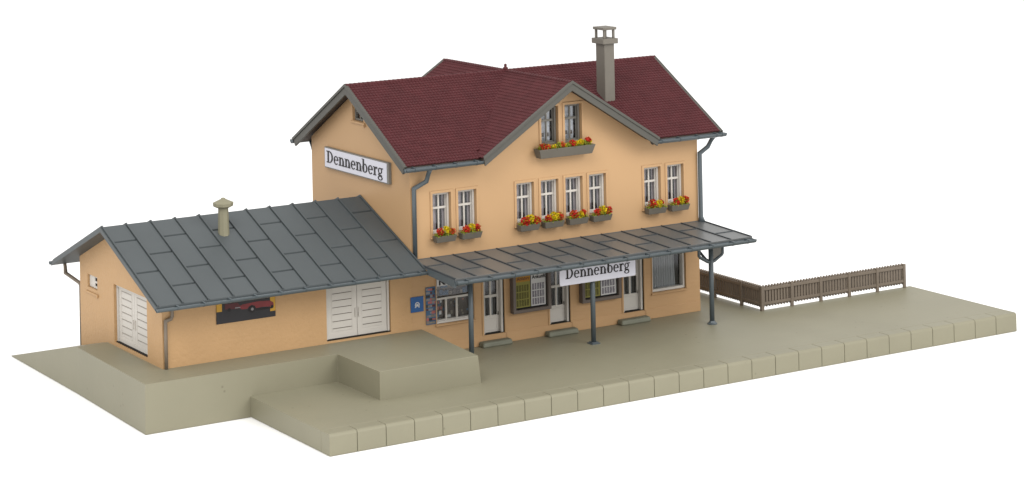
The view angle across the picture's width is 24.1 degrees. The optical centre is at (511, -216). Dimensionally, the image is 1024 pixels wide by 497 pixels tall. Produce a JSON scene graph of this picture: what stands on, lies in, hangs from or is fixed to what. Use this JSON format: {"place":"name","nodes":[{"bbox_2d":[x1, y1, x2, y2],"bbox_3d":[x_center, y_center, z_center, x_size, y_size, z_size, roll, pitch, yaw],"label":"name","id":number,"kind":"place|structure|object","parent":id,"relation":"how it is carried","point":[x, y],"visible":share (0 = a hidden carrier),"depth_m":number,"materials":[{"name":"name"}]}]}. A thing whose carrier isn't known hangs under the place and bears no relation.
{"place":"outdoors","nodes":[
{"label":"outdoors","id":0,"kind":"place"},
{"bbox_2d":[290,25,726,348],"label":"station building","id":1,"kind":"structure","parent":0,"point":[455,143],"depth_m":1.13,"materials":[{"name":"paint"}]},
{"bbox_2d":[350,109,364,127],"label":"window","id":2,"kind":"structure","parent":1,"relation":"in","point":[356,113],"depth_m":1.13,"materials":[{"name":"paint"}]},
{"bbox_2d":[324,146,391,184],"bbox_3d":[-0.073,0.178,1.127,0.002,0.010,0.064,-1,0,-31],"label":"station sign","id":3,"kind":"object","parent":1,"relation":"attached to","point":[374,169],"visible":1,"depth_m":1.12,"materials":[{"name":"white ceramic"}]},
{"bbox_2d":[411,296,423,312],"bbox_3d":[-0.043,0.235,1.087,0.007,0.007,0.001,-1,0,-31],"label":"blue plate","id":4,"kind":"object","parent":1,"relation":"attached to","point":[417,304],"visible":1,"depth_m":1.09,"materials":[{"name":"metal"}]},
{"bbox_2d":[425,286,435,324],"bbox_3d":[-0.037,0.236,1.091,0.005,0.017,0.001,-1,0,-31],"label":"magazine board","id":5,"kind":"object","parent":1,"relation":"attached to","point":[430,307],"visible":1,"depth_m":1.09,"materials":[{"name":"multicoloured paper"}]},
{"bbox_2d":[430,189,453,238],"bbox_3d":[-0.032,0.195,1.097,0.015,0.022,0.006,-1,0,-31],"label":"window","id":6,"kind":"structure","parent":1,"relation":"in","point":[444,193],"depth_m":1.10,"materials":[{"name":"wood"}]},
{"bbox_2d":[432,226,456,242],"bbox_3d":[-0.030,0.204,1.092,0.011,0.007,0.006,-1,0,-31],"label":"flower box","id":7,"kind":"object","parent":1,"relation":"attached to","point":[449,235],"visible":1,"depth_m":1.09,"materials":[{"name":"grey plant"}]},
{"bbox_2d":[435,279,476,326],"bbox_3d":[-0.027,0.235,1.100,0.021,0.023,0.006,-1,0,-31],"label":"kiosk window","id":8,"kind":"structure","parent":1,"relation":"in","point":[451,302],"depth_m":1.10,"materials":[{"name":"glass"}]},
{"bbox_2d":[455,186,478,235],"bbox_3d":[-0.021,0.195,1.104,0.015,0.022,0.006,-1,0,-31],"label":"window","id":9,"kind":"structure","parent":1,"relation":"in","point":[470,190],"depth_m":1.10,"materials":[{"name":"wood"}]},
{"bbox_2d":[458,223,482,239],"bbox_3d":[-0.019,0.204,1.098,0.011,0.007,0.007,-1,0,-31],"label":"flower box","id":10,"kind":"object","parent":1,"relation":"attached to","point":[468,232],"visible":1,"depth_m":1.10,"materials":[{"name":"grey plant"}]},
{"bbox_2d":[481,279,506,335],"bbox_3d":[-0.010,0.238,1.111,0.013,0.030,0.006,-1,0,-31],"label":"door","id":11,"kind":"structure","parent":1,"relation":"in","point":[492,323],"depth_m":1.11,"materials":[{"name":"white paint"}]},
{"bbox_2d":[514,179,536,227],"bbox_3d":[0.006,0.195,1.120,0.015,0.022,0.006,-1,0,-31],"label":"window","id":12,"kind":"structure","parent":1,"relation":"in","point":[527,183],"depth_m":1.12,"materials":[{"name":"fabric"}]},
{"bbox_2d":[517,214,540,231],"bbox_3d":[0.008,0.203,1.115,0.012,0.008,0.007,-1,0,-31],"label":"flower box","id":13,"kind":"object","parent":1,"relation":"attached to","point":[528,222],"visible":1,"depth_m":1.11,"materials":[{"name":"grey plant"}]},
{"bbox_2d":[510,272,551,313],"bbox_3d":[0.009,0.235,1.117,0.021,0.020,0.003,-1,0,-31],"label":"notice case","id":14,"kind":"object","parent":1,"relation":"attached to","point":[530,293],"visible":1,"depth_m":1.12,"materials":[{"name":"multicoloured paper"}]},
{"bbox_2d":[538,176,560,224],"bbox_3d":[0.018,0.194,1.127,0.015,0.022,0.006,-1,0,-31],"label":"window","id":15,"kind":"structure","parent":1,"relation":"in","point":[552,180],"depth_m":1.13,"materials":[{"name":"fabric"}]},
{"bbox_2d":[539,103,560,145],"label":"window","id":16,"kind":"structure","parent":1,"relation":"in","point":[544,121],"depth_m":1.13,"materials":[{"name":"white fabric"}]},
{"bbox_2d":[541,211,564,228],"bbox_3d":[0.020,0.203,1.122,0.011,0.008,0.006,-1,0,-31],"label":"flower box","id":17,"kind":"object","parent":1,"relation":"attached to","point":[555,219],"visible":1,"depth_m":1.12,"materials":[{"name":"grey plant"}]},
{"bbox_2d":[548,271,572,325],"bbox_3d":[0.021,0.238,1.129,0.013,0.030,0.006,-1,0,-31],"label":"door","id":18,"kind":"structure","parent":1,"relation":"in","point":[559,313],"depth_m":1.13,"materials":[{"name":"white paint"}]},
{"bbox_2d":[534,136,594,158],"bbox_3d":[0.025,0.170,1.125,0.031,0.008,0.007,-1,0,-31],"label":"flower box","id":19,"kind":"object","parent":1,"relation":"attached to","point":[571,148],"visible":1,"depth_m":1.12,"materials":[{"name":"grey plant"}]},
{"bbox_2d":[562,100,583,143],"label":"window","id":20,"kind":"structure","parent":1,"relation":"in","point":[567,110],"depth_m":1.14,"materials":[{"name":"white fabric"}]},
{"bbox_2d":[563,173,584,221],"bbox_3d":[0.029,0.194,1.134,0.015,0.022,0.006,-1,0,-31],"label":"window","id":21,"kind":"structure","parent":1,"relation":"in","point":[576,177],"depth_m":1.13,"materials":[{"name":"fabric"}]},
{"bbox_2d":[565,209,589,224],"bbox_3d":[0.031,0.203,1.129,0.011,0.007,0.006,-1,0,-31],"label":"flower box","id":22,"kind":"object","parent":1,"relation":"attached to","point":[579,217],"visible":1,"depth_m":1.13,"materials":[{"name":"grey plant"}]},
{"bbox_2d":[587,170,608,217],"bbox_3d":[0.041,0.194,1.141,0.015,0.022,0.006,-1,0,-31],"label":"window","id":23,"kind":"structure","parent":1,"relation":"in","point":[599,186],"depth_m":1.14,"materials":[{"name":"glass"}]},
{"bbox_2d":[579,277,621,303],"bbox_3d":[0.042,0.234,1.137,0.022,0.020,0.003,-1,0,-31],"label":"notice case","id":24,"kind":"object","parent":1,"relation":"attached to","point":[608,289],"visible":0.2,"depth_m":1.14,"materials":[{"name":"grey paper"}]},
{"bbox_2d":[589,205,612,221],"bbox_3d":[0.042,0.202,1.136,0.012,0.007,0.007,-1,0,-31],"label":"flower box","id":25,"kind":"object","parent":1,"relation":"attached to","point":[599,214],"visible":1,"depth_m":1.14,"materials":[{"name":"grey plant"}]},
{"bbox_2d":[621,259,645,313],"bbox_3d":[0.057,0.237,1.151,0.014,0.030,0.006,-1,0,-31],"label":"door","id":26,"kind":"structure","parent":1,"relation":"in","point":[631,302],"depth_m":1.15,"materials":[{"name":"white paint"}]},
{"bbox_2d":[642,163,662,210],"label":"window","id":27,"kind":"structure","parent":1,"relation":"in","point":[654,168],"depth_m":1.16,"materials":[{"name":"glass"}]},
{"bbox_2d":[644,199,666,214],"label":"flower box","id":28,"kind":"object","parent":1,"relation":"attached to","point":[654,206],"visible":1,"depth_m":1.15,"materials":[{"name":"grey plant"}]},
{"bbox_2d":[651,253,687,294],"bbox_3d":[0.074,0.233,1.161,0.022,0.023,0.006,-1,0,-31],"label":"window","id":29,"kind":"structure","parent":1,"relation":"in","point":[662,267],"depth_m":1.16,"materials":[{"name":"white paint"}]},
{"bbox_2d":[665,161,685,207],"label":"window","id":30,"kind":"structure","parent":1,"relation":"in","point":[677,165],"depth_m":1.17,"materials":[{"name":"glass"}]},
{"bbox_2d":[667,195,689,211],"bbox_3d":[0.081,0.202,1.159,0.011,0.007,0.006,-1,0,-31],"label":"flower box","id":31,"kind":"object","parent":1,"relation":"attached to","point":[679,203],"visible":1,"depth_m":1.16,"materials":[{"name":"grey plant"}]},
{"bbox_2d":[0,0,1023,496],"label":"ground","id":32,"kind":"structure","parent":0,"point":[866,134],"depth_m":1.58,"materials":[{"name":"white paper"}]},
{"bbox_2d":[11,329,480,434],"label":"loading ramp","id":33,"kind":"structure","parent":32,"relation":"on","point":[140,394],"depth_m":1.03,"materials":[{"name":"beige concrete"}]},
{"bbox_2d":[49,195,427,369],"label":"goods shed","id":34,"kind":"structure","parent":33,"relation":"on","point":[335,270],"depth_m":1.06,"materials":[{"name":"paint"}]},
{"bbox_2d":[86,275,97,297],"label":"window","id":35,"kind":"structure","parent":34,"relation":"in","point":[93,280],"depth_m":1.09,"materials":[{"name":"paint"}]},
{"bbox_2d":[116,285,147,356],"bbox_3d":[-0.166,0.235,1.054,0.002,0.026,0.038,-1,0,-31],"label":"door","id":36,"kind":"structure","parent":34,"relation":"in","point":[131,307],"depth_m":1.06,"materials":[{"name":"white paint"}]},
{"bbox_2d":[216,297,275,324],"bbox_3d":[-0.115,0.227,1.043,0.028,0.011,0.001,-1,0,-31],"label":"car poster","id":37,"kind":"object","parent":34,"relation":"attached to","point":[245,310],"visible":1,"depth_m":1.04,"materials":[{"name":"paper"}]},
{"bbox_2d":[326,280,390,340],"bbox_3d":[-0.069,0.233,1.073,0.032,0.026,0.002,-1,0,-31],"label":"door","id":38,"kind":"structure","parent":34,"relation":"in","point":[362,309],"depth_m":1.07,"materials":[{"name":"white paint"}]},
{"bbox_2d":[250,286,1016,456],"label":"station platform","id":39,"kind":"structure","parent":32,"relation":"on","point":[532,378],"depth_m":1.07,"materials":[{"name":"beige concrete"}]},
{"bbox_2d":[479,337,512,347],"bbox_3d":[-0.007,0.257,1.106,0.016,0.002,0.004,-1,0,-31],"label":"door step","id":40,"kind":"object","parent":39,"relation":"on","point":[494,342],"depth_m":1.10,"materials":[{"name":"beige concrete"}]},
{"bbox_2d":[545,327,578,336],"bbox_3d":[0.023,0.256,1.125,0.017,0.002,0.004,-1,0,-31],"label":"door step","id":41,"kind":"object","parent":39,"relation":"on","point":[562,332],"depth_m":1.12,"materials":[{"name":"beige concrete"}]},
{"bbox_2d":[418,221,756,353],"bbox_3d":[0.035,0.235,1.109,0.163,0.044,0.044,-1,0,-31],"label":"platform canopy","id":42,"kind":"object","parent":39,"relation":"on","point":[469,269],"visible":0.98,"depth_m":1.10,"materials":[{"name":"grey metal"}]},
{"bbox_2d":[559,260,635,285],"bbox_3d":[0.039,0.222,1.103,0.042,0.012,0.001,-1,0,-31],"label":"station sign","id":43,"kind":"object","parent":42,"relation":"hanging from","point":[596,273],"visible":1,"depth_m":1.10,"materials":[{"name":"white metal"}]},
{"bbox_2d":[618,315,650,325],"bbox_3d":[0.058,0.255,1.146,0.017,0.002,0.004,-1,0,-31],"label":"door step","id":44,"kind":"object","parent":39,"relation":"on","point":[635,320],"depth_m":1.14,"materials":[{"name":"beige concrete"}]},
{"bbox_2d":[700,263,905,310],"bbox_3d":[0.138,0.249,1.225,0.092,0.012,0.085,-1,0,-31],"label":"picket fence","id":45,"kind":"object","parent":39,"relation":"on","point":[791,292],"visible":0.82,"depth_m":1.19,"materials":[{"name":"brown wood"}]}
]}

